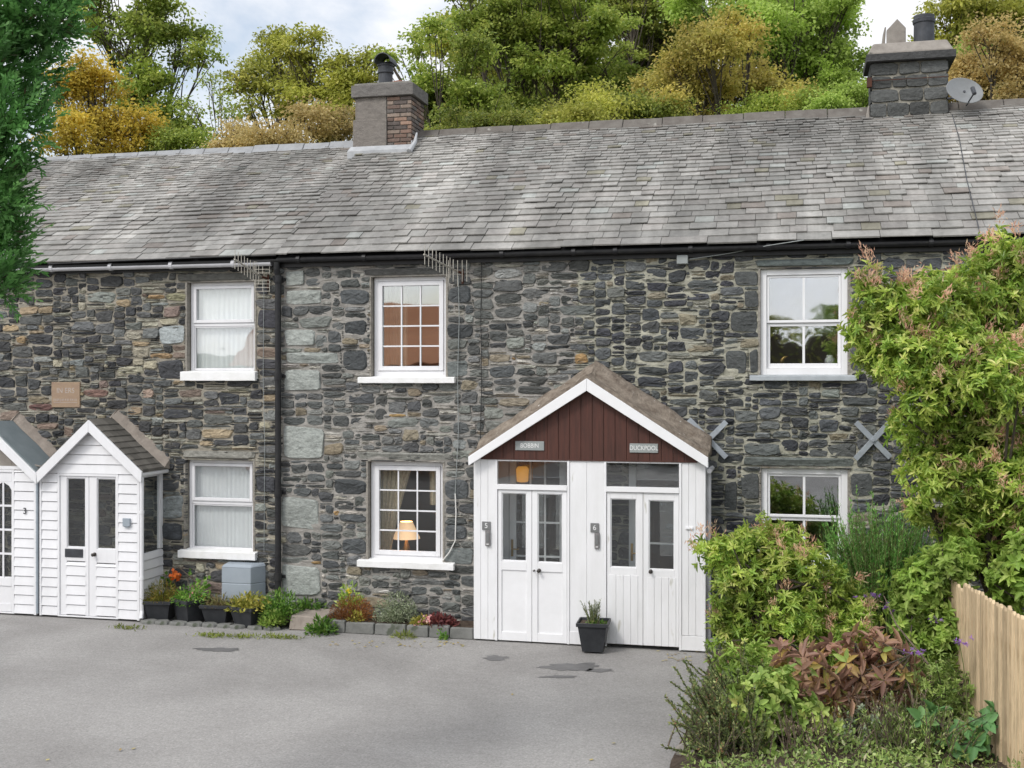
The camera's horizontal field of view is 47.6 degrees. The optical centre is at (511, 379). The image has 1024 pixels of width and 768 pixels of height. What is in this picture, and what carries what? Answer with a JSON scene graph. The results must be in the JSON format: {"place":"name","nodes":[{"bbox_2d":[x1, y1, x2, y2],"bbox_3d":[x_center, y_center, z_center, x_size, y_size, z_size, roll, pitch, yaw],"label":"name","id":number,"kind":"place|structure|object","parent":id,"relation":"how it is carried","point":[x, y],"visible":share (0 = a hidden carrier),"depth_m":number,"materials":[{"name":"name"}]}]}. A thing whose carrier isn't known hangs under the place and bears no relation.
{"place":"outdoors","nodes":[
{"label":"outdoors","id":0,"kind":"place"},
{"bbox_2d":[0,613,712,767],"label":"asphalt yard","id":1,"kind":"structure","parent":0,"point":[78,692],"depth_m":11.94,"materials":[{"name":"asphalt"}]},
{"bbox_2d":[0,411,56,614],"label":"porch","id":2,"kind":"object","parent":1,"relation":"on","point":[27,450],"visible":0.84,"depth_m":16.26,"materials":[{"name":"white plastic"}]},
{"bbox_2d":[0,472,11,611],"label":"door","id":3,"kind":"structure","parent":2,"relation":"in","point":[5,477],"depth_m":16.33,"materials":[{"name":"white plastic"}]},
{"bbox_2d":[36,408,170,620],"bbox_3d":[-5.722,1.827,16.241,1.673,2.906,0.760,0,0,14],"label":"porch","id":4,"kind":"object","parent":1,"relation":"on","point":[123,452],"visible":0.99,"depth_m":16.01,"materials":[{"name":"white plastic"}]},
{"bbox_2d":[60,476,88,615],"bbox_3d":[-6.055,2.293,16.081,0.447,1.924,0.055,0,0,14],"label":"door","id":5,"kind":"structure","parent":4,"relation":"in","point":[74,576],"depth_m":16.07,"materials":[{"name":"white wood"}]},
{"bbox_2d":[89,476,115,616],"bbox_3d":[-5.632,2.293,15.952,0.424,1.924,0.107,0,0,14],"label":"door","id":6,"kind":"structure","parent":4,"relation":"in","point":[102,576],"depth_m":15.98,"materials":[{"name":"white wood"}]},
{"bbox_2d":[142,596,174,619],"bbox_3d":[-4.822,3.146,15.962,0.406,0.268,0.406,0,0,5],"label":"plant pot","id":7,"kind":"object","parent":1,"relation":"on","point":[160,610],"visible":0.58,"depth_m":15.80,"materials":[{"name":"black plastic"}]},
{"bbox_2d":[142,577,181,603],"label":"grassy plant","id":8,"kind":"object","parent":7,"relation":"in","point":[157,595],"visible":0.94,"depth_m":15.92,"materials":[{"name":"green plant"}]},
{"bbox_2d":[160,566,214,598],"bbox_3d":[-4.477,2.889,16.104,0.867,0.569,0.206,0,0,14],"label":"nasturtium","id":9,"kind":"object","parent":7,"relation":"in","point":[173,575],"visible":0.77,"depth_m":16.13,"materials":[{"name":"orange plant"}]},
{"bbox_2d":[170,594,210,621],"bbox_3d":[-4.385,3.131,15.856,0.406,0.299,0.406,0,0,42],"label":"plant pot","id":10,"kind":"object","parent":1,"relation":"on","point":[193,612],"visible":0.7,"depth_m":15.72,"materials":[{"name":"black plastic"}]},
{"bbox_2d":[170,582,209,607],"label":"trailing plant","id":11,"kind":"object","parent":10,"relation":"in","point":[183,596],"visible":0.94,"depth_m":15.79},
{"bbox_2d":[193,647,236,651],"bbox_3d":[-3.624,3.296,14.190,0.601,0.001,0.216,0,0,3],"label":"asphalt stain","id":12,"kind":"object","parent":1,"relation":"on","point":[219,649],"visible":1,"depth_m":14.19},
{"bbox_2d":[199,601,232,623],"bbox_3d":[-3.977,3.153,15.758,0.406,0.253,0.406,0,0,8],"label":"plant pot","id":13,"kind":"object","parent":1,"relation":"on","point":[218,614],"visible":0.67,"depth_m":15.60,"materials":[{"name":"black plastic"}]},
{"bbox_2d":[200,591,233,608],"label":"withered plant","id":14,"kind":"object","parent":13,"relation":"in","point":[216,602],"visible":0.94,"depth_m":15.73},
{"bbox_2d":[186,630,246,637],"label":"moss tuft","id":15,"kind":"object","parent":1,"relation":"on","point":[211,635],"visible":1,"depth_m":14.89,"materials":[{"name":"green plant"}]},
{"bbox_2d":[228,604,266,626],"bbox_3d":[-3.521,3.150,15.565,0.406,0.260,0.406,0,0,28],"label":"plant pot","id":16,"kind":"object","parent":1,"relation":"on","point":[247,617],"visible":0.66,"depth_m":15.42,"materials":[{"name":"black plastic"}]},
{"bbox_2d":[224,590,270,613],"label":"golden plant","id":17,"kind":"object","parent":16,"relation":"in","point":[244,602],"visible":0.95,"depth_m":15.48,"materials":[{"name":"plant"}]},
{"bbox_2d":[257,608,288,627],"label":"spreading plant","id":18,"kind":"object","parent":1,"relation":"on","point":[270,621],"visible":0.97,"depth_m":15.33,"materials":[{"name":"green plant"}]},
{"bbox_2d":[246,632,329,639],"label":"moss tuft","id":19,"kind":"object","parent":1,"relation":"on","point":[279,636],"visible":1,"depth_m":14.80,"materials":[{"name":"green plant"}]},
{"bbox_2d":[289,608,336,630],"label":"stone slab","id":20,"kind":"structure","parent":1,"relation":"on","point":[299,620],"depth_m":15.31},
{"bbox_2d":[303,612,339,636],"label":"leafy weed","id":21,"kind":"object","parent":1,"relation":"on","point":[320,629],"visible":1,"depth_m":15.05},
{"bbox_2d":[322,619,473,639],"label":"stone kerb","id":22,"kind":"structure","parent":1,"relation":"on","point":[372,628],"depth_m":14.95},
{"bbox_2d":[284,613,473,627],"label":"planting soil","id":23,"kind":"structure","parent":22,"relation":"in","point":[469,624],"depth_m":15.25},
{"bbox_2d":[258,586,303,621],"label":"fern clump","id":24,"kind":"object","parent":23,"relation":"on","point":[287,610],"visible":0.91,"depth_m":15.46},
{"bbox_2d":[292,596,328,610],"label":"weed","id":25,"kind":"object","parent":23,"relation":"on","point":[308,605],"depth_m":15.75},
{"bbox_2d":[333,581,364,607],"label":"yellow poppy","id":26,"kind":"object","parent":23,"relation":"on","point":[343,594],"depth_m":15.52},
{"bbox_2d":[327,593,375,622],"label":"heather","id":27,"kind":"object","parent":23,"relation":"on","point":[343,610],"visible":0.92,"depth_m":15.33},
{"bbox_2d":[371,591,418,623],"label":"hebe bush","id":28,"kind":"object","parent":23,"relation":"on","point":[399,613],"visible":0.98,"depth_m":15.22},
{"bbox_2d":[408,613,429,625],"bbox_3d":[-1.177,3.099,15.045,0.343,0.182,0.325,0,0,14],"label":"pink begonia","id":29,"kind":"object","parent":23,"relation":"on","point":[415,619],"visible":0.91,"depth_m":15.03,"materials":[{"name":"plant"}]},
{"bbox_2d":[420,611,459,628],"bbox_3d":[-0.932,3.092,15.043,0.536,0.213,0.463,0,0,14],"label":"heuchera","id":30,"kind":"object","parent":23,"relation":"on","point":[441,619],"visible":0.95,"depth_m":14.98,"materials":[{"name":"red plant"}]},
{"bbox_2d":[390,629,417,639],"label":"kerb grass","id":31,"kind":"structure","parent":1,"relation":"on","point":[404,635],"depth_m":14.83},
{"bbox_2d":[536,662,598,670],"bbox_3d":[0.647,3.296,13.312,0.757,0.001,0.388,0,0,-7],"label":"asphalt stain","id":32,"kind":"object","parent":1,"relation":"on","point":[574,667],"visible":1,"depth_m":13.35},
{"bbox_2d":[468,360,714,650],"bbox_3d":[1.006,1.515,14.618,3.024,3.540,0.770,0,0,14],"label":"porch","id":33,"kind":"object","parent":1,"relation":"on","point":[587,424],"visible":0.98,"depth_m":14.36,"materials":[{"name":"white paint"}]},
{"bbox_2d":[498,489,531,641],"bbox_3d":[0.041,2.331,14.607,0.434,1.898,0.045,0,0,14],"label":"door","id":34,"kind":"structure","parent":33,"relation":"in","point":[514,576],"depth_m":14.59,"materials":[{"name":"white paint"}]},
{"bbox_2d":[515,441,543,450],"bbox_3d":[0.221,0.823,14.514,0.369,0.115,0.015,0,0,14],"label":"name sign","id":35,"kind":"object","parent":33,"relation":"attached to","point":[530,445],"visible":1,"depth_m":14.51,"materials":[{"name":"white"}]},
{"bbox_2d":[532,490,566,643],"bbox_3d":[0.465,2.331,14.472,0.443,1.898,0.107,0,0,14],"label":"door","id":36,"kind":"structure","parent":33,"relation":"in","point":[549,579],"depth_m":14.49,"materials":[{"name":"white paint"}]},
{"bbox_2d":[607,492,642,644],"bbox_3d":[1.391,2.316,14.277,0.445,1.868,0.051,0,0,14],"label":"door","id":37,"kind":"structure","parent":33,"relation":"in","point":[624,583],"depth_m":14.25,"materials":[{"name":"white paint"}]},
{"bbox_2d":[630,443,657,452],"bbox_3d":[1.611,0.833,14.177,0.348,0.112,0.015,0,0,14],"label":"name sign","id":38,"kind":"object","parent":33,"relation":"attached to","point":[642,448],"visible":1,"depth_m":14.17,"materials":[{"name":"white"}]},
{"bbox_2d":[643,493,678,646],"bbox_3d":[1.816,2.316,14.145,0.433,1.868,0.107,0,0,14],"label":"door","id":39,"kind":"structure","parent":33,"relation":"in","point":[660,586],"depth_m":14.15,"materials":[{"name":"white paint"}]},
{"bbox_2d":[576,617,610,652],"bbox_3d":[0.992,3.103,14.102,0.385,0.355,0.385,0,0,11],"label":"plant pot","id":40,"kind":"object","parent":1,"relation":"on","point":[593,637],"visible":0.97,"depth_m":13.96,"materials":[{"name":"black plastic"}]},
{"bbox_2d":[580,599,600,623],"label":"lavender","id":41,"kind":"object","parent":40,"relation":"in","point":[593,612],"visible":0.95,"depth_m":14.09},
{"bbox_2d":[925,579,1023,767],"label":"picket fence","id":42,"kind":"object","parent":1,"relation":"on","point":[993,656],"visible":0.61,"depth_m":9.49,"materials":[{"name":"wood"}]},
{"bbox_2d":[393,521,419,549],"bbox_3d":[-1.475,2.289,16.201,0.390,0.625,0.390,0,0,14],"label":"table lamp","id":43,"kind":"object","parent":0,"point":[405,535],"visible":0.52,"depth_m":16.10,"materials":[{"name":"brown"}]},
{"bbox_2d":[2,0,997,161],"label":"sky","id":44,"kind":"structure","parent":0,"point":[360,23],"materials":[{"name":"white"}]},
{"bbox_2d":[670,634,1007,767],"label":"garden soil","id":45,"kind":"structure","parent":0,"point":[677,761],"depth_m":9.46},
{"bbox_2d":[660,641,769,762],"bbox_3d":[1.845,2.845,10.303,0.997,0.760,2.110,0,0,14],"label":"cotoneaster","id":46,"kind":"object","parent":45,"relation":"on","point":[711,696],"visible":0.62,"depth_m":9.73,"materials":[{"name":"green plant"}]},
{"bbox_2d":[668,700,776,763],"bbox_3d":[1.732,2.926,9.647,0.929,0.460,0.786,0,0,14],"label":"wild plant","id":47,"kind":"object","parent":45,"relation":"on","point":[709,746],"visible":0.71,"depth_m":9.60,"materials":[{"name":"green plant"}]},
{"bbox_2d":[703,636,800,689],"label":"leafy clump","id":48,"kind":"object","parent":45,"relation":"on","point":[754,648],"visible":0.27,"depth_m":11.17,"materials":[{"name":"green plant"}]},
{"bbox_2d":[717,663,843,756],"bbox_3d":[2.283,2.958,9.930,1.068,1.135,0.856,0,0,-9],"label":"oval leaved plant","id":49,"kind":"object","parent":45,"relation":"on","point":[781,692],"visible":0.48,"depth_m":9.75,"materials":[{"name":"green plant"}]},
{"bbox_2d":[685,510,888,674],"bbox_3d":[2.887,2.371,12.128,2.099,2.046,1.484,0,0,14],"label":"flowering shrub","id":50,"kind":"object","parent":45,"relation":"on","point":[780,593],"visible":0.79,"depth_m":11.92,"materials":[{"name":"green plant"}]},
{"bbox_2d":[736,702,876,766],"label":"wild plant","id":51,"kind":"object","parent":45,"relation":"on","point":[789,736],"visible":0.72,"depth_m":9.57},
{"bbox_2d":[767,621,926,720],"bbox_3d":[2.930,2.754,10.335,1.413,1.130,1.147,0,0,-18],"label":"peony","id":52,"kind":"object","parent":45,"relation":"on","point":[872,667],"visible":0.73,"depth_m":10.19,"materials":[{"name":"brown plant"}]},
{"bbox_2d":[679,636,1023,767],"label":"ground cover","id":53,"kind":"object","parent":45,"relation":"on","point":[886,756],"visible":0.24,"depth_m":9.16,"materials":[{"name":"green plant"}]},
{"bbox_2d":[820,703,893,749],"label":"variegated plant","id":54,"kind":"object","parent":45,"relation":"on","point":[861,706],"visible":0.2,"depth_m":9.84,"materials":[{"name":"green plant"}]},
{"bbox_2d":[819,484,939,660],"bbox_3d":[4.137,2.111,12.891,1.450,1.979,0.937,0,0,14],"label":"rosemary bush","id":55,"kind":"object","parent":45,"relation":"on","point":[870,558],"visible":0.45,"depth_m":12.75,"materials":[{"name":"plant"}]},
{"bbox_2d":[829,680,950,743],"bbox_3d":[3.250,2.885,9.983,1.022,0.541,0.732,0,0,14],"label":"wild plant","id":56,"kind":"object","parent":45,"relation":"on","point":[875,706],"visible":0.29,"depth_m":9.93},
{"bbox_2d":[884,596,928,664],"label":"dry stem","id":57,"kind":"object","parent":45,"relation":"on","point":[916,649],"visible":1,"depth_m":10.20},
{"bbox_2d":[859,690,983,764],"bbox_3d":[3.240,2.875,9.508,0.964,0.561,0.901,0,0,-25],"label":"wild plant","id":58,"kind":"object","parent":45,"relation":"on","point":[902,732],"visible":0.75,"depth_m":9.41,"materials":[{"name":"green plant"}]},
{"bbox_2d":[836,205,1023,601],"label":"flowering shrub","id":59,"kind":"object","parent":45,"relation":"on","point":[957,334],"visible":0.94,"depth_m":11.02,"materials":[{"name":"green plant"}]},
{"bbox_2d":[874,527,988,692],"bbox_3d":[3.902,2.316,10.775,1.030,1.882,0.846,0,0,14],"label":"leafy shrub","id":60,"kind":"object","parent":45,"relation":"on","point":[922,596],"visible":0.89,"depth_m":10.65,"materials":[{"name":"green plant"}]},
{"bbox_2d":[888,649,975,724],"bbox_3d":[3.789,2.809,10.245,0.931,0.892,0.768,0,0,30],"label":"feathery herb","id":61,"kind":"object","parent":45,"relation":"on","point":[947,693],"visible":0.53,"depth_m":10.13,"materials":[{"name":"green plant"}]},
{"bbox_2d":[907,699,998,767],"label":"bramble","id":62,"kind":"object","parent":45,"relation":"on","point":[989,715],"visible":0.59,"depth_m":9.42,"materials":[{"name":"green plant"}]},
{"bbox_2d":[954,635,973,728],"bbox_3d":[3.838,2.631,9.881,0.113,0.938,0.191,0,0,-43],"label":"aster","id":63,"kind":"object","parent":45,"relation":"on","point":[959,643],"visible":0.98,"depth_m":9.89,"materials":[{"name":"purple plant"}]},
{"bbox_2d":[981,527,1023,615],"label":"leafy shrub","id":64,"kind":"object","parent":45,"relation":"on","point":[1005,581],"visible":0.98,"depth_m":10.46,"materials":[{"name":"green plant"}]},
{"bbox_3d":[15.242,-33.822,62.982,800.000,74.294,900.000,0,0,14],"label":"terrain","id":65,"kind":"structure","parent":0,"visible":0},
{"bbox_2d":[0,0,99,322],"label":"conifer tree","id":66,"kind":"object","parent":65,"relation":"on","point":[20,25],"visible":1,"depth_m":7.50,"materials":[{"name":"green plant"}]},
{"bbox_2d":[0,151,156,576],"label":"stone cottage","id":67,"kind":"structure","parent":65,"relation":"on","point":[72,186],"depth_m":17.84,"materials":[{"name":"stone"}]},
{"bbox_2d":[19,43,170,156],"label":"broadleaf tree","id":68,"kind":"object","parent":65,"relation":"on","point":[102,126],"visible":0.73,"depth_m":50.25,"materials":[{"name":"yellow plant"}]},
{"bbox_2d":[63,0,228,149],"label":"broadleaf tree","id":69,"kind":"object","parent":65,"relation":"on","point":[150,79],"visible":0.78,"depth_m":61.76,"materials":[{"name":"green plant"}]},
{"bbox_2d":[130,122,216,151],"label":"bush","id":70,"kind":"object","parent":65,"relation":"on","point":[175,139],"visible":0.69,"depth_m":50.12,"materials":[{"name":"green plant"}]},
{"bbox_2d":[27,141,352,607],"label":"stone cottage","id":71,"kind":"structure","parent":65,"relation":"on","point":[139,258],"depth_m":16.54,"materials":[{"name":"stone"}]},
{"bbox_2d":[52,382,80,407],"bbox_3d":[-6.442,0.214,16.791,0.466,0.366,0.072,0,0,14],"label":"date stone","id":72,"kind":"object","parent":71,"relation":"attached to","point":[66,394],"visible":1,"depth_m":16.75,"materials":[{"name":"stone"}]},
{"bbox_2d":[178,460,257,560],"bbox_3d":[-4.089,1.809,16.240,1.183,1.371,0.244,0,0,14],"label":"window","id":73,"kind":"structure","parent":71,"relation":"in","point":[200,552],"depth_m":16.25,"materials":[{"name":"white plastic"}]},
{"bbox_2d":[180,282,257,380],"bbox_3d":[-4.070,-0.679,16.236,1.146,1.382,0.244,0,0,14],"label":"window","id":74,"kind":"structure","parent":71,"relation":"in","point":[196,374],"depth_m":16.25,"materials":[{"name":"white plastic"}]},
{"bbox_2d":[195,466,251,547],"bbox_3d":[-4.053,1.768,16.378,0.982,1.258,0.018,0,0,14],"label":"net curtain","id":75,"kind":"object","parent":71,"relation":"hanging from","point":[223,526],"visible":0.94,"depth_m":16.39,"materials":[{"name":"fabric"}]},
{"bbox_2d":[197,288,253,367],"bbox_3d":[-4.029,-0.737,16.372,0.981,1.236,0.019,0,0,14],"label":"net curtain","id":76,"kind":"object","parent":71,"relation":"hanging from","point":[225,347],"visible":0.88,"depth_m":16.38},
{"bbox_2d":[222,561,265,601],"bbox_3d":[-3.700,2.784,15.978,0.569,0.522,0.221,0,0,14],"label":"meter box","id":77,"kind":"object","parent":71,"relation":"attached to","point":[238,577],"visible":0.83,"depth_m":15.90,"materials":[{"name":"grey plastic"}]},
{"bbox_2d":[234,252,269,291],"bbox_3d":[-3.357,-1.416,15.076,0.217,0.420,1.967,0,0,-5],"label":"tv aerial","id":78,"kind":"object","parent":71,"relation":"attached to","point":[258,274],"visible":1,"depth_m":15.69,"materials":[{"name":"metal"}]},
{"bbox_2d":[168,65,250,146],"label":"broadleaf tree","id":79,"kind":"object","parent":65,"relation":"on","point":[219,106],"visible":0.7,"depth_m":52.14,"materials":[{"name":"green plant"}]},
{"bbox_2d":[200,94,354,147],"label":"broadleaf tree","id":80,"kind":"object","parent":65,"relation":"on","point":[244,135],"visible":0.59,"depth_m":43.04,"materials":[{"name":"beige plant"}]},
{"bbox_2d":[215,21,406,142],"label":"broadleaf tree","id":81,"kind":"object","parent":65,"relation":"on","point":[294,79],"visible":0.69,"depth_m":58.87,"materials":[{"name":"green plant"}]},
{"bbox_2d":[367,8,518,127],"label":"broadleaf tree","id":82,"kind":"object","parent":65,"relation":"on","point":[464,89],"visible":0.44,"depth_m":55.77,"materials":[{"name":"green plant"}]},
{"bbox_2d":[269,52,627,620],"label":"stone cottage","id":83,"kind":"structure","parent":65,"relation":"on","point":[494,341],"depth_m":15.74,"materials":[{"name":"stone"}]},
{"bbox_2d":[384,286,406,365],"bbox_3d":[-1.604,-0.704,15.969,0.349,1.343,0.075,0,0,19],"label":"cream curtain","id":84,"kind":"object","parent":83,"relation":"hanging from","point":[392,316],"visible":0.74,"depth_m":15.97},
{"bbox_2d":[381,470,410,549],"bbox_3d":[-1.583,1.788,15.977,0.480,1.344,0.060,0,0,14],"label":"patterned curtain","id":85,"kind":"object","parent":83,"relation":"hanging from","point":[389,499],"visible":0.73,"depth_m":16.00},
{"bbox_2d":[357,461,454,570],"bbox_3d":[-1.405,1.811,15.592,1.359,1.421,0.243,0,0,14],"label":"window","id":86,"kind":"structure","parent":83,"relation":"in","point":[380,558],"depth_m":15.62,"materials":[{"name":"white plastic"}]},
{"bbox_2d":[358,276,455,382],"bbox_3d":[-1.394,-0.673,15.589,1.359,1.434,0.242,0,0,14],"label":"window","id":87,"kind":"structure","parent":83,"relation":"in","point":[382,374],"depth_m":15.61,"materials":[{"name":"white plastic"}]},
{"bbox_2d":[430,471,435,504],"bbox_3d":[-0.991,1.413,15.839,0.270,0.594,0.050,0,0,18],"label":"curtain","id":88,"kind":"object","parent":83,"relation":"hanging from","point":[432,487],"visible":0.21,"depth_m":15.86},
{"bbox_2d":[423,245,466,285],"bbox_3d":[-0.898,-1.401,14.427,0.265,0.340,2.024,0,0,14],"label":"tv aerial","id":89,"kind":"object","parent":83,"relation":"attached to","point":[446,265],"visible":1,"depth_m":14.64,"materials":[{"name":"metal"}]},
{"bbox_2d":[509,461,566,561],"bbox_3d":[0.334,2.075,15.065,0.758,2.390,0.119,0,0,14],"label":"front door","id":90,"kind":"structure","parent":83,"relation":"in","point":[540,473],"depth_m":15.10,"materials":[{"name":"white glass"}]},
{"bbox_2d":[423,97,542,129],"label":"broadleaf tree","id":91,"kind":"object","parent":65,"relation":"on","point":[500,119],"visible":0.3,"depth_m":47.59,"materials":[{"name":"green plant"}]},
{"bbox_2d":[422,0,561,86],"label":"broadleaf tree","id":92,"kind":"object","parent":65,"relation":"on","point":[448,47],"visible":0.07,"depth_m":81.49,"materials":[{"name":"green plant"}]},
{"bbox_2d":[435,0,652,113],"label":"broadleaf tree","id":93,"kind":"object","parent":65,"relation":"on","point":[573,48],"visible":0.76,"depth_m":64.75,"materials":[{"name":"green plant"}]},
{"bbox_2d":[526,75,645,124],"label":"broadleaf tree","id":94,"kind":"object","parent":65,"relation":"on","point":[596,106],"visible":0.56,"depth_m":46.03,"materials":[{"name":"green plant"}]},
{"bbox_2d":[485,0,716,112],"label":"broadleaf tree","id":95,"kind":"object","parent":65,"relation":"on","point":[652,35],"visible":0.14,"depth_m":75.28,"materials":[{"name":"green plant"}]},
{"bbox_2d":[517,85,698,123],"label":"broadleaf tree","id":96,"kind":"object","parent":65,"relation":"on","point":[651,110],"visible":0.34,"depth_m":47.54,"materials":[{"name":"green plant"}]},
{"bbox_2d":[609,0,789,112],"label":"broadleaf tree","id":97,"kind":"object","parent":65,"relation":"on","point":[714,1],"visible":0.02,"depth_m":81.42,"materials":[{"name":"green plant"}]},
{"bbox_2d":[544,74,868,121],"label":"broadleaf tree","id":98,"kind":"object","parent":65,"relation":"on","point":[847,96],"visible":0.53,"depth_m":43.01,"materials":[{"name":"green plant"}]},
{"bbox_2d":[618,0,826,117],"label":"broadleaf tree","id":99,"kind":"object","parent":65,"relation":"on","point":[709,45],"visible":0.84,"depth_m":51.14,"materials":[{"name":"green plant"}]},
{"bbox_2d":[653,0,872,97],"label":"broadleaf tree","id":100,"kind":"object","parent":65,"relation":"on","point":[802,22],"visible":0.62,"depth_m":61.34,"materials":[{"name":"green plant"}]},
{"bbox_2d":[707,84,865,114],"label":"broadleaf tree","id":101,"kind":"object","parent":65,"relation":"on","point":[759,103],"visible":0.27,"depth_m":49.45,"materials":[{"name":"green plant"}]},
{"bbox_2d":[728,0,866,112],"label":"broadleaf tree","id":102,"kind":"object","parent":65,"relation":"on","point":[852,38],"visible":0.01,"depth_m":83.67,"materials":[{"name":"green plant"}]},
{"bbox_2d":[579,13,1023,638],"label":"stone cottage","id":103,"kind":"structure","parent":65,"relation":"on","point":[723,253],"depth_m":14.78,"materials":[{"name":"stone"}]},
{"bbox_2d":[629,463,678,568],"bbox_3d":[1.844,2.075,14.699,0.729,2.390,0.119,0,0,14],"label":"front door","id":104,"kind":"structure","parent":103,"relation":"in","point":[661,547],"depth_m":14.74,"materials":[{"name":"white paint"}]},
{"bbox_2d":[750,268,856,380],"bbox_3d":[3.600,-0.685,14.370,1.279,1.392,0.222,0,0,14],"label":"window","id":105,"kind":"structure","parent":103,"relation":"in","point":[803,371],"depth_m":14.40,"materials":[{"name":"white paint"}]},
{"bbox_2d":[761,468,847,570],"bbox_3d":[3.600,1.728,14.370,1.279,1.269,0.222,0,0,14],"label":"window","id":106,"kind":"structure","parent":103,"relation":"in","point":[766,473],"depth_m":14.40,"materials":[{"name":"white paint"}]},
{"bbox_2d":[946,78,982,105],"bbox_3d":[6.473,-4.157,16.600,0.491,0.442,0.539,0,0,24],"label":"satellite dish","id":107,"kind":"object","parent":103,"relation":"attached to","point":[964,90],"visible":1,"depth_m":16.72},
{"bbox_2d":[907,0,1023,47],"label":"broadleaf tree","id":108,"kind":"object","parent":65,"relation":"on","point":[963,9],"visible":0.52,"depth_m":65.19,"materials":[{"name":"green plant"}]},
{"bbox_2d":[951,34,997,91],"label":"broadleaf tree","id":109,"kind":"object","parent":65,"relation":"on","point":[959,46],"visible":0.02,"depth_m":57.59,"materials":[{"name":"green plant"}]},
{"bbox_2d":[948,10,1023,102],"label":"broadleaf tree","id":110,"kind":"object","parent":65,"relation":"on","point":[1003,70],"visible":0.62,"depth_m":49.15,"materials":[{"name":"yellow plant"}]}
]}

